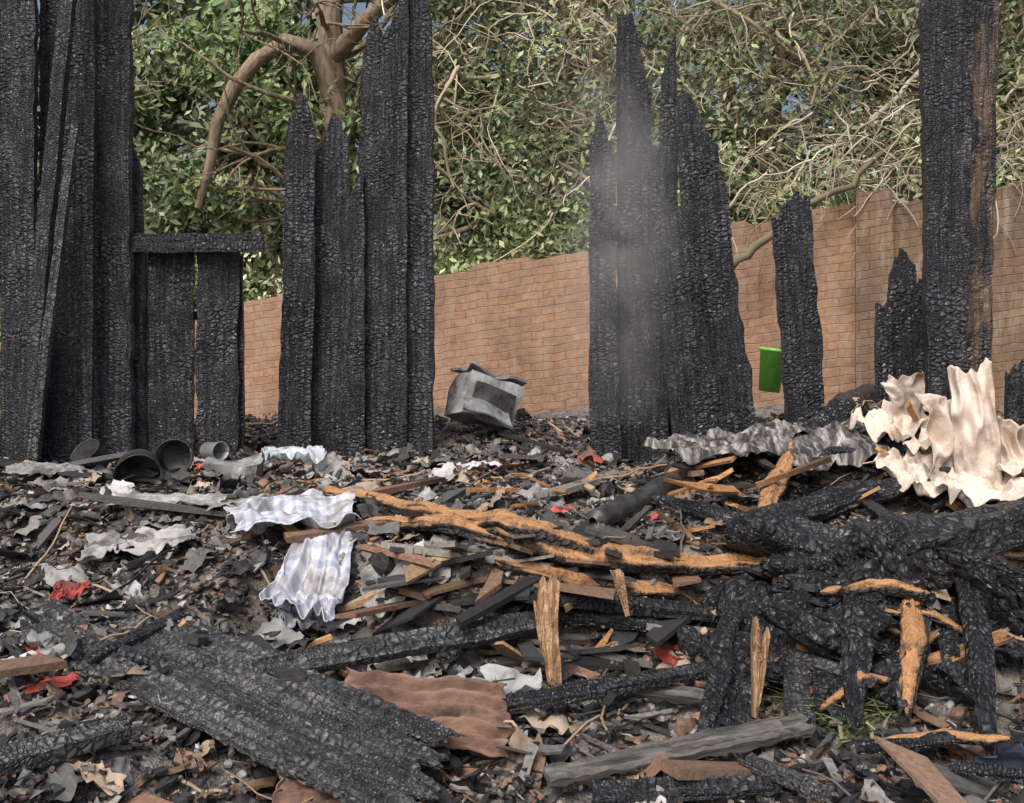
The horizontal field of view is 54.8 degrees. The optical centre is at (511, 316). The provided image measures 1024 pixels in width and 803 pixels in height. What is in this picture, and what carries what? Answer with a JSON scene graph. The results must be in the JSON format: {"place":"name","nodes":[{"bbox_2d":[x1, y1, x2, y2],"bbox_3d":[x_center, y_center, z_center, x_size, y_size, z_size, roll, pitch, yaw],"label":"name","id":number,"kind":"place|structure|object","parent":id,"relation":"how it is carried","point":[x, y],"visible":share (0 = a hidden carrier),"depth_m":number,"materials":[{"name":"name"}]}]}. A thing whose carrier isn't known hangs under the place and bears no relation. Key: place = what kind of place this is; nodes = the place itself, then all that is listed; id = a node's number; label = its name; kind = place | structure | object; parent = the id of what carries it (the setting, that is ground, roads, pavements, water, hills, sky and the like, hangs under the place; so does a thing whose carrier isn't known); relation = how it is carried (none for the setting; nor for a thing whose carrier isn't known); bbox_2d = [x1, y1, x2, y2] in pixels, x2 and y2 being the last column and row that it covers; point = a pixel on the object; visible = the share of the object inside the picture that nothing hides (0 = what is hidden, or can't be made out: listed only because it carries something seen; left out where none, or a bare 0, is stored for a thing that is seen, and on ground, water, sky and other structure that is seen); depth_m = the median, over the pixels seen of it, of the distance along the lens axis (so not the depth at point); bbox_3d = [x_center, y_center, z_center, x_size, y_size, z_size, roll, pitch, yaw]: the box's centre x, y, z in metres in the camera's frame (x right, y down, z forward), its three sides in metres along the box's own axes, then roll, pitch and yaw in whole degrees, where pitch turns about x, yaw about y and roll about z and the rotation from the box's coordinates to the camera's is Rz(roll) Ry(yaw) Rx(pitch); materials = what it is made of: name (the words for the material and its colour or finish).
{"place":"outdoors","nodes":[
{"label":"outdoors","id":0,"kind":"place"},
{"bbox_2d":[0,0,1000,312],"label":"distant tree trunks","id":1,"kind":"object","parent":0,"point":[266,224],"visible":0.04,"depth_m":19.73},
{"bbox_2d":[0,403,1023,802],"bbox_3d":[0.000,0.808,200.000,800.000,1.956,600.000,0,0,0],"label":"ground","id":2,"kind":"structure","parent":0,"point":[428,617],"depth_m":4.56,"materials":[{"name":"black soil"}]},
{"bbox_2d":[0,0,38,462],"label":"plank","id":3,"kind":"object","parent":2,"relation":"on","point":[19,37],"visible":0.73,"depth_m":6.58,"materials":[{"name":"wood"}]},
{"bbox_2d":[14,0,76,461],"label":"brace","id":4,"kind":"object","parent":2,"relation":"on","point":[51,174],"visible":0.9,"depth_m":6.48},
{"bbox_2d":[27,123,78,459],"bbox_3d":[-2.987,-0.164,6.448,0.078,2.202,0.053,7,0,7],"label":"brace","id":5,"kind":"object","parent":2,"relation":"on","point":[34,449],"visible":1,"depth_m":6.43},
{"bbox_2d":[38,0,84,463],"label":"plank","id":6,"kind":"object","parent":2,"relation":"on","point":[62,437],"visible":0.45,"depth_m":6.72,"materials":[{"name":"wood"}]},
{"bbox_2d":[0,715,136,776],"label":"charred beam","id":7,"kind":"structure","parent":2,"relation":"on","point":[41,750],"depth_m":3.11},
{"bbox_2d":[81,0,96,441],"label":"batten","id":8,"kind":"object","parent":2,"relation":"on","point":[89,230],"visible":0.84,"depth_m":6.64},
{"bbox_2d":[94,0,135,463],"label":"plank","id":9,"kind":"object","parent":2,"relation":"on","point":[114,407],"visible":0.88,"depth_m":6.77,"materials":[{"name":"wood"}]},
{"bbox_2d":[112,449,162,492],"bbox_3d":[-2.241,0.929,5.924,0.281,0.270,0.185,19,3,-22],"label":"sooty cooking pot","id":10,"kind":"object","parent":2,"relation":"on","point":[141,462],"visible":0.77,"depth_m":5.99,"materials":[{"name":"metal"}]},
{"bbox_2d":[132,145,147,449],"bbox_3d":[-2.631,-0.031,6.899,0.159,2.473,0.066,0,0,10],"label":"plank","id":11,"kind":"object","parent":2,"relation":"on","point":[140,374],"visible":0.45,"depth_m":6.87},
{"bbox_2d":[0,0,282,308],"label":"leafy tree","id":12,"kind":"object","parent":2,"relation":"on","point":[258,272],"visible":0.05,"depth_m":16.38,"materials":[{"name":"green plant"}]},
{"bbox_2d":[145,253,148,450],"bbox_3d":[-2.612,0.343,6.949,0.139,1.681,0.065,0,0,9],"label":"plank","id":13,"kind":"object","parent":2,"relation":"on","point":[147,329],"visible":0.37,"depth_m":6.92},
{"bbox_2d":[114,644,210,670],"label":"charred beam","id":14,"kind":"structure","parent":2,"relation":"on","point":[139,657],"depth_m":3.84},
{"bbox_2d":[147,252,195,455],"bbox_3d":[-2.375,0.354,6.899,0.324,1.647,0.064,0,0,-3],"label":"plank","id":15,"kind":"object","parent":2,"relation":"on","point":[171,315],"visible":0.78,"depth_m":6.88,"materials":[{"name":"wood"}]},
{"bbox_2d":[12,610,420,802],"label":"plank","id":16,"kind":"object","parent":2,"relation":"on","point":[261,743],"visible":0.84,"depth_m":3.44,"materials":[{"name":"wood"}]},
{"bbox_2d":[194,252,239,457],"bbox_3d":[-2.057,0.354,6.899,0.305,1.647,0.064,0,0,-11],"label":"plank","id":17,"kind":"object","parent":2,"relation":"on","point":[217,378],"visible":0.85,"depth_m":6.88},
{"bbox_2d":[131,233,264,253],"bbox_3d":[-2.174,-0.506,6.828,0.925,0.138,0.104,0,0,0],"label":"top rail","id":18,"kind":"object","parent":17,"relation":"attached to","point":[185,242],"visible":1,"depth_m":6.79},
{"bbox_2d":[204,455,262,480],"bbox_3d":[-1.737,0.956,6.198,0.353,0.155,0.256,0,9,-11],"label":"crushed grey carton","id":19,"kind":"object","parent":2,"relation":"on","point":[240,465],"visible":0.62,"depth_m":6.12,"materials":[{"name":"cardboard"}]},
{"bbox_2d":[27,592,441,800],"bbox_3d":[-1.174,1.383,3.722,2.251,0.062,0.158,8,12,32],"label":"plank","id":20,"kind":"object","parent":2,"relation":"on","point":[386,772],"visible":0.65,"depth_m":3.49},
{"bbox_2d":[237,252,244,450],"bbox_3d":[-1.924,0.351,6.978,0.068,1.645,0.064,0,0,-2],"label":"plank","id":21,"kind":"object","parent":2,"relation":"on","point":[240,337],"visible":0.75,"depth_m":6.96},
{"bbox_2d":[84,596,446,770],"bbox_3d":[-1.069,1.386,3.809,1.997,0.062,0.152,8,15,32],"label":"plank","id":22,"kind":"object","parent":2,"relation":"on","point":[377,737],"visible":0.75,"depth_m":3.62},
{"bbox_2d":[85,609,187,662],"bbox_3d":[-1.529,1.302,4.028,0.068,0.041,0.562,5,3,20],"label":"cross batten","id":23,"kind":"object","parent":22,"relation":"on","point":[142,633],"visible":0.93,"depth_m":4.00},
{"bbox_2d":[97,584,465,745],"bbox_3d":[-1.048,1.370,3.960,2.029,0.063,0.146,8,12,32],"label":"plank","id":24,"kind":"object","parent":2,"relation":"on","point":[424,730],"visible":0.59,"depth_m":3.71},
{"bbox_2d":[0,443,581,737],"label":"scrap litter","id":25,"kind":"object","parent":2,"relation":"on","point":[560,725],"visible":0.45,"depth_m":5.04,"materials":[{"name":"paper"}]},
{"bbox_2d":[1,462,95,475],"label":"grey rag","id":26,"kind":"object","parent":25,"relation":"on","point":[45,468],"visible":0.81,"depth_m":6.08,"materials":[{"name":"fabric"}]},
{"bbox_2d":[49,578,89,600],"bbox_3d":[-1.981,1.228,4.437,0.171,0.074,0.180,0,0,-20],"label":"red rag","id":27,"kind":"object","parent":25,"relation":"on","point":[67,590],"visible":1,"depth_m":4.41,"materials":[{"name":"fabric"}]},
{"bbox_2d":[70,439,108,469],"bbox_3d":[-2.715,0.919,6.387,0.197,0.166,0.189,-29,40,-10],"label":"sooty cooking pot","id":28,"kind":"object","parent":25,"relation":"on","point":[89,448],"visible":0.66,"depth_m":6.40,"materials":[{"name":"metal"}]},
{"bbox_2d":[75,524,195,562],"bbox_3d":[-1.871,1.137,4.949,0.557,0.123,0.354,0,0,-16],"label":"pale ash sheet","id":29,"kind":"object","parent":25,"relation":"on","point":[97,546],"visible":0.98,"depth_m":4.92,"materials":[{"name":"fabric"}]},
{"bbox_2d":[106,487,264,506],"bbox_3d":[-1.805,1.019,5.492,0.838,0.084,0.240,0,0,7],"label":"pale ash sheet","id":30,"kind":"object","parent":25,"relation":"on","point":[198,499],"visible":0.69,"depth_m":5.49,"materials":[{"name":"fabric"}]},
{"bbox_2d":[260,445,326,471],"bbox_3d":[-1.363,0.908,6.209,0.400,0.178,0.374,0,0,-19],"label":"blue white plastic bag","id":31,"kind":"object","parent":2,"relation":"on","point":[316,455],"visible":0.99,"depth_m":6.18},
{"bbox_2d":[272,774,339,802],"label":"corrugated roof sheet","id":32,"kind":"object","parent":2,"relation":"on","point":[289,790],"visible":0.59,"depth_m":3.19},
{"bbox_2d":[37,0,578,293],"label":"leafy tree","id":33,"kind":"object","parent":2,"relation":"on","point":[262,60],"visible":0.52,"depth_m":14.48,"materials":[{"name":"green plant"}]},
{"bbox_2d":[276,0,434,458],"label":"charred post cluster","id":34,"kind":"object","parent":2,"relation":"on","point":[357,360],"visible":0.92,"depth_m":7.22,"materials":[{"name":"wood"}]},
{"bbox_2d":[216,630,634,802],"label":"rubble on roof sheet","id":35,"kind":"object","parent":2,"relation":"on","point":[454,761],"visible":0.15,"depth_m":3.52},
{"bbox_2d":[341,667,515,757],"bbox_3d":[-0.347,1.471,3.685,0.744,0.073,0.358,3,26,4],"label":"corrugated roof sheet","id":36,"kind":"object","parent":35,"relation":"on","point":[474,711],"visible":0.62,"depth_m":3.72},
{"bbox_2d":[0,202,854,418],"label":"brick wall","id":37,"kind":"structure","parent":2,"relation":"on","point":[524,320],"depth_m":10.53,"materials":[{"name":"brick"}]},
{"bbox_2d":[759,347,781,392],"bbox_3d":[2.225,0.452,8.400,0.258,0.393,0.244,0,0,0],"label":"green plastic bucket","id":38,"kind":"object","parent":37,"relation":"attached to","point":[770,371],"visible":0.77,"depth_m":8.32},
{"bbox_2d":[445,365,528,429],"bbox_3d":[-0.176,0.622,7.438,0.593,0.519,0.588,0,0,-20],"label":"crushed sheet metal appliance","id":39,"kind":"object","parent":2,"relation":"on","point":[487,399],"visible":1,"depth_m":7.34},
{"bbox_2d":[461,391,513,424],"bbox_3d":[-0.180,0.678,7.237,0.435,0.047,0.234,21,20,-19],"label":"open door","id":40,"kind":"structure","parent":39,"relation":"in","point":[495,412],"depth_m":7.22,"materials":[{"name":"grey metal"}]},
{"bbox_2d":[0,128,1022,341],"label":"shrub undergrowth","id":41,"kind":"object","parent":2,"relation":"on","point":[579,236],"visible":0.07,"depth_m":12.20,"materials":[{"name":"green plant"}]},
{"bbox_2d":[0,398,1023,802],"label":"charred wood debris","id":42,"kind":"object","parent":2,"relation":"on","point":[938,784],"visible":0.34,"depth_m":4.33,"materials":[{"name":"wood"}]},
{"bbox_2d":[591,775,781,802],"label":"charred beam","id":43,"kind":"structure","parent":42,"relation":"on","point":[640,791],"depth_m":3.23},
{"bbox_2d":[737,752,839,802],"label":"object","id":44,"kind":"object","parent":42,"relation":"on","point":[799,782],"visible":0.99,"depth_m":3.23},
{"bbox_2d":[948,759,1023,780],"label":"charred lath","id":45,"kind":"object","parent":42,"relation":"on","point":[978,769],"visible":1,"depth_m":3.23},
{"bbox_2d":[0,397,1023,802],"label":"ash flakes","id":46,"kind":"object","parent":2,"relation":"on","point":[1002,789],"visible":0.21,"depth_m":4.36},
{"bbox_2d":[0,397,1023,802],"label":"scrap litter","id":47,"kind":"object","parent":2,"relation":"on","point":[120,775],"visible":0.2,"depth_m":4.30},
{"bbox_2d":[155,439,193,475],"bbox_3d":[-2.118,0.886,6.223,0.239,0.229,0.157,-29,-1,-10],"label":"sooty cooking pot","id":48,"kind":"object","parent":47,"relation":"on","point":[173,454],"visible":0.78,"depth_m":6.29,"materials":[{"name":"metal"}]},
{"bbox_2d":[200,441,228,459],"bbox_3d":[-1.984,0.897,6.585,0.148,0.130,0.135,-5,-15,38],"label":"paint can","id":49,"kind":"object","parent":47,"relation":"on","point":[218,449],"visible":0.81,"depth_m":6.58,"materials":[{"name":"grey metal"}]},
{"bbox_2d":[223,488,361,630],"bbox_3d":[-1.052,1.194,4.910,0.692,0.493,1.139,0,0,-18],"label":"crumpled checked cloth","id":50,"kind":"object","parent":47,"relation":"on","point":[310,582],"visible":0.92,"depth_m":4.75,"materials":[{"name":"fabric"}]},
{"bbox_2d":[854,735,958,754],"bbox_3d":[1.362,1.474,3.416,0.340,0.032,0.048,-11,25,13],"label":"charred lath","id":51,"kind":"object","parent":47,"relation":"on","point":[867,746],"visible":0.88,"depth_m":3.41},
{"bbox_2d":[884,728,1009,744],"bbox_3d":[1.501,1.455,3.429,0.408,0.050,0.061,-11,17,23],"label":"charred branch","id":52,"kind":"object","parent":47,"relation":"on","point":[966,738],"visible":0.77,"depth_m":3.38,"materials":[{"name":"brown wood"}]},
{"bbox_2d":[0,400,1023,802],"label":"charcoal rubble","id":53,"kind":"object","parent":2,"relation":"on","point":[382,562],"visible":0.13,"depth_m":4.47,"materials":[{"name":"wood"}]},
{"bbox_2d":[0,400,1023,802],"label":"burnt sticks and wire","id":54,"kind":"object","parent":2,"relation":"on","point":[830,752],"visible":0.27,"depth_m":4.49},
{"bbox_2d":[37,0,1015,307],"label":"distant tree mass","id":55,"kind":"object","parent":2,"relation":"on","point":[185,12],"visible":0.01,"depth_m":20.12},
{"bbox_2d":[533,572,561,688],"bbox_3d":[0.160,1.419,4.157,0.120,0.664,0.082,-3,-19,0],"label":"splintered stake","id":56,"kind":"object","parent":2,"relation":"on","point":[546,606],"visible":0.7,"depth_m":4.17,"materials":[{"name":"brown wood"}]},
{"bbox_2d":[335,516,820,685],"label":"collapsed floor boards","id":57,"kind":"object","parent":2,"relation":"on","point":[491,595],"visible":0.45,"depth_m":4.52,"materials":[{"name":"wood"}]},
{"bbox_2d":[251,611,536,672],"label":"charred beam","id":58,"kind":"structure","parent":57,"relation":"on","point":[383,647],"depth_m":4.13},
{"bbox_2d":[357,556,450,619],"bbox_3d":[-0.509,1.254,4.679,0.441,0.284,0.217,0,0,-12],"label":"grey rag","id":59,"kind":"object","parent":57,"relation":"on","point":[368,572],"visible":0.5,"depth_m":4.65,"materials":[{"name":"fabric"}]},
{"bbox_2d":[384,591,677,634],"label":"charred beam","id":60,"kind":"structure","parent":57,"relation":"on","point":[581,617],"depth_m":4.53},
{"bbox_2d":[321,485,766,579],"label":"fallen burnt beam","id":61,"kind":"structure","parent":57,"relation":"on","point":[561,545],"depth_m":4.67,"materials":[{"name":"brown wood"}]},
{"bbox_2d":[365,512,511,549],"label":"fallen burnt beam","id":62,"kind":"structure","parent":61,"relation":"on","point":[456,524],"depth_m":4.85,"materials":[{"name":"brown wood"}]},
{"bbox_2d":[494,559,681,599],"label":"fallen burnt beam","id":63,"kind":"structure","parent":57,"relation":"on","point":[643,588],"depth_m":4.62,"materials":[{"name":"brown wood"}]},
{"bbox_2d":[610,569,629,617],"bbox_3d":[0.482,1.212,4.341,0.056,0.212,0.051,-12,-26,0],"label":"splintered stake","id":64,"kind":"object","parent":57,"relation":"on","point":[618,578],"visible":1,"depth_m":4.34,"materials":[{"name":"brown wood"}]},
{"bbox_2d":[534,588,719,622],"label":"charred beam","id":65,"kind":"structure","parent":57,"relation":"on","point":[664,608],"depth_m":4.53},
{"bbox_2d":[279,404,887,677],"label":"splintered wood offcuts","id":66,"kind":"object","parent":2,"relation":"on","point":[630,524],"visible":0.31,"depth_m":5.00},
{"bbox_2d":[588,473,683,525],"bbox_3d":[0.692,0.984,5.350,0.127,0.129,0.984,15,12,33],"label":"charred drain pipe","id":67,"kind":"object","parent":2,"relation":"on","point":[619,508],"visible":0.82,"depth_m":5.19,"materials":[{"name":"metal"}]},
{"bbox_2d":[617,684,726,706],"bbox_3d":[0.606,1.506,3.956,0.562,0.052,0.072,2,19,9],"label":"weathered board","id":68,"kind":"object","parent":2,"relation":"on","point":[676,694],"visible":0.42,"depth_m":3.93,"materials":[{"name":"grey wood"}]},
{"bbox_2d":[588,11,756,465],"bbox_3d":[1.131,-0.403,6.748,1.214,3.427,0.366,0,0,0],"label":"charred post cluster","id":69,"kind":"object","parent":2,"relation":"on","point":[667,355],"visible":0.84,"depth_m":6.73,"materials":[{"name":"wood"}]},
{"bbox_2d":[543,713,816,786],"bbox_3d":[0.607,1.510,3.458,1.040,0.058,0.102,-2,19,-17],"label":"weathered board","id":70,"kind":"object","parent":2,"relation":"on","point":[743,738],"visible":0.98,"depth_m":3.45,"materials":[{"name":"grey wood"}]},
{"bbox_2d":[350,0,1023,300],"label":"vine covered tree","id":71,"kind":"object","parent":2,"relation":"on","point":[894,110],"visible":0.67,"depth_m":12.61,"materials":[{"name":"green plant"}]},
{"bbox_2d":[643,418,812,464],"bbox_3d":[1.296,0.740,5.930,0.759,0.229,0.854,0,0,-42],"label":"crumpled corrugated metal sheet","id":72,"kind":"object","parent":2,"relation":"on","point":[766,438],"visible":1,"depth_m":5.83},
{"bbox_2d":[771,191,824,423],"bbox_3d":[2.012,0.110,6.899,0.304,1.973,0.066,-4,0,-7],"label":"charred leaning board","id":73,"kind":"object","parent":2,"relation":"on","point":[799,323],"visible":0.8,"depth_m":6.88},
{"bbox_2d":[663,399,951,661],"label":"splintered wood offcuts","id":74,"kind":"object","parent":2,"relation":"on","point":[708,485],"visible":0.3,"depth_m":5.20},
{"bbox_2d":[761,661,903,751],"bbox_3d":[1.234,1.472,3.824,0.761,0.228,0.838,0,0,0],"label":"grass tuft","id":75,"kind":"object","parent":2,"relation":"on","point":[841,728],"visible":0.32,"depth_m":3.67,"materials":[{"name":"green plant"}]},
{"bbox_2d":[775,418,890,476],"bbox_3d":[1.761,0.708,5.558,0.588,0.306,0.554,0,0,-11],"label":"crumpled corrugated metal sheet","id":76,"kind":"object","parent":2,"relation":"on","point":[806,447],"visible":0.88,"depth_m":5.52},
{"bbox_2d":[677,509,1023,715],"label":"charred timber heap","id":77,"kind":"object","parent":2,"relation":"on","point":[786,547],"visible":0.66,"depth_m":4.13,"materials":[{"name":"wood"}]},
{"bbox_2d":[505,661,708,714],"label":"charred beam","id":78,"kind":"structure","parent":77,"relation":"on","point":[566,694],"depth_m":3.85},
{"bbox_2d":[697,600,742,731],"bbox_3d":[0.884,1.375,4.131,0.120,0.129,1.184,7,14,18],"label":"charred branch","id":79,"kind":"object","parent":77,"relation":"on","point":[721,652],"visible":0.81,"depth_m":3.94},
{"bbox_2d":[723,626,754,725],"bbox_3d":[0.982,1.428,4.101,0.130,0.049,1.120,12,14,15],"label":"charred slumped board","id":80,"kind":"object","parent":77,"relation":"on","point":[737,708],"visible":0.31,"depth_m":3.79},
{"bbox_2d":[751,616,769,717],"bbox_3d":[0.936,1.328,3.751,0.071,0.364,0.064,8,-16,0],"label":"splintered stake","id":81,"kind":"object","parent":77,"relation":"on","point":[760,643],"visible":1,"depth_m":3.74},
{"bbox_2d":[651,494,924,539],"bbox_3d":[1.333,1.024,4.918,1.374,0.107,0.258,0,20,25],"label":"charred log","id":82,"kind":"object","parent":77,"relation":"on","point":[713,512],"visible":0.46,"depth_m":5.02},
{"bbox_2d":[781,631,815,724],"bbox_3d":[1.163,1.355,4.182,0.130,0.052,1.147,12,16,6],"label":"charred slumped board","id":83,"kind":"object","parent":77,"relation":"on","point":[796,691],"visible":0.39,"depth_m":3.82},
{"bbox_2d":[725,473,930,527],"bbox_3d":[1.588,0.963,5.066,1.160,0.194,0.261,-10,24,-14],"label":"charred log","id":84,"kind":"object","parent":77,"relation":"on","point":[825,504],"visible":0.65,"depth_m":5.04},
{"bbox_2d":[756,442,793,508],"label":"fallen burnt beam","id":85,"kind":"structure","parent":84,"relation":"on","point":[772,493],"depth_m":5.19,"materials":[{"name":"brown wood"}]},
{"bbox_2d":[813,653,844,721],"bbox_3d":[1.338,1.357,4.131,0.119,0.048,1.015,19,21,14],"label":"charred slumped board","id":86,"kind":"object","parent":77,"relation":"on","point":[817,684],"visible":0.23,"depth_m":3.75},
{"bbox_2d":[819,657,844,707],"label":"charred slumped board","id":87,"kind":"object","parent":86,"relation":"on","point":[833,684],"visible":0.16,"depth_m":3.81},
{"bbox_2d":[793,648,881,687],"bbox_3d":[1.221,1.388,3.959,0.072,0.032,0.586,-24,10,-29],"label":"charred lath","id":88,"kind":"object","parent":77,"relation":"on","point":[821,664],"visible":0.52,"depth_m":3.92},
{"bbox_2d":[815,671,888,714],"bbox_3d":[1.310,1.404,3.751,0.380,0.097,0.070,-14,24,-11],"label":"charred branch","id":89,"kind":"object","parent":77,"relation":"on","point":[837,697],"visible":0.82,"depth_m":3.72,"materials":[{"name":"brown wood"}]},
{"bbox_2d":[840,594,874,729],"bbox_3d":[1.356,1.308,3.888,0.128,0.117,0.773,7,26,17],"label":"charred branch","id":90,"kind":"object","parent":77,"relation":"on","point":[858,650],"visible":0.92,"depth_m":3.81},
{"bbox_2d":[700,497,1023,610],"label":"charred log","id":91,"kind":"object","parent":77,"relation":"on","point":[997,528],"visible":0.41,"depth_m":4.39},
{"bbox_2d":[820,579,929,600],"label":"fallen burnt beam","id":92,"kind":"structure","parent":77,"relation":"on","point":[892,587],"depth_m":4.12,"materials":[{"name":"brown wood"}]},
{"bbox_2d":[894,601,931,721],"bbox_3d":[1.583,1.315,3.893,0.086,0.048,0.693,17,33,23],"label":"charred slumped board","id":93,"kind":"object","parent":77,"relation":"on","point":[902,704],"visible":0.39,"depth_m":3.70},
{"bbox_2d":[898,598,930,715],"bbox_3d":[1.577,1.288,3.879,0.118,0.132,0.634,8,29,19],"label":"charred branch","id":94,"kind":"object","parent":77,"relation":"on","point":[915,644],"visible":0.96,"depth_m":3.81,"materials":[{"name":"brown wood"}]},
{"bbox_2d":[933,599,961,682],"bbox_3d":[1.759,1.290,4.024,0.111,0.049,0.445,0,36,21],"label":"charred slumped board","id":95,"kind":"object","parent":77,"relation":"on","point":[948,642],"visible":0.64,"depth_m":3.99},
{"bbox_2d":[928,661,972,696],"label":"charred branch","id":96,"kind":"object","parent":77,"relation":"on","point":[952,671],"visible":0.88,"depth_m":3.79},
{"bbox_2d":[927,629,1014,665],"bbox_3d":[1.802,1.338,3.956,0.450,0.029,0.079,-16,27,-14],"label":"charred lath","id":97,"kind":"object","parent":77,"relation":"on","point":[999,636],"visible":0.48,"depth_m":3.96,"materials":[{"name":"brown wood"}]},
{"bbox_2d":[884,608,962,635],"bbox_3d":[1.726,1.237,4.056,0.418,0.071,0.070,12,25,24],"label":"charred branch","id":98,"kind":"object","parent":97,"relation":"on","point":[938,617],"visible":0.58,"depth_m":4.03,"materials":[{"name":"brown wood"}]},
{"bbox_2d":[954,576,997,755],"bbox_3d":[1.807,1.255,3.845,0.109,0.116,1.113,7,25,16],"label":"charred branch","id":99,"kind":"object","parent":77,"relation":"on","point":[978,641],"visible":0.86,"depth_m":3.73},
{"bbox_2d":[854,188,892,403],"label":"brick pillar","id":100,"kind":"structure","parent":2,"relation":"on","point":[874,245],"depth_m":9.45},
{"bbox_2d":[750,411,1023,504],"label":"charred timber heap","id":101,"kind":"object","parent":2,"relation":"on","point":[807,485],"visible":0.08,"depth_m":5.43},
{"bbox_2d":[796,383,874,433],"bbox_3d":[2.754,0.637,7.778,0.412,0.317,4.598,0,0,26],"label":"charred log","id":102,"kind":"object","parent":101,"relation":"on","point":[839,407],"visible":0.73,"depth_m":5.81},
{"bbox_2d":[874,248,924,403],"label":"charred stub posts","id":103,"kind":"object","parent":2,"relation":"on","point":[899,344],"visible":0.55,"depth_m":6.57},
{"bbox_2d":[849,358,1023,507],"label":"crumpled cream sheeting","id":104,"kind":"object","parent":2,"relation":"on","point":[971,439],"visible":0.95,"depth_m":5.06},
{"bbox_2d":[873,1,1023,186],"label":"leafy tree","id":105,"kind":"object","parent":2,"relation":"on","point":[1019,24],"visible":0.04,"depth_m":13.50,"materials":[{"name":"green plant"}]},
{"bbox_2d":[918,0,998,399],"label":"charred tall post","id":106,"kind":"object","parent":2,"relation":"on","point":[958,61],"visible":0.81,"depth_m":6.16,"materials":[{"name":"wood"}]},
{"bbox_2d":[893,182,1023,413],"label":"brick wall","id":107,"kind":"structure","parent":2,"relation":"on","point":[1007,353],"depth_m":9.20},
{"bbox_2d":[1004,359,1023,421],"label":"charred corner board","id":108,"kind":"object","parent":2,"relation":"on","point":[1014,396],"visible":0.3,"depth_m":5.58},
{"bbox_2d":[37,0,1020,248],"label":"sky","id":109,"kind":"structure","parent":0,"point":[360,7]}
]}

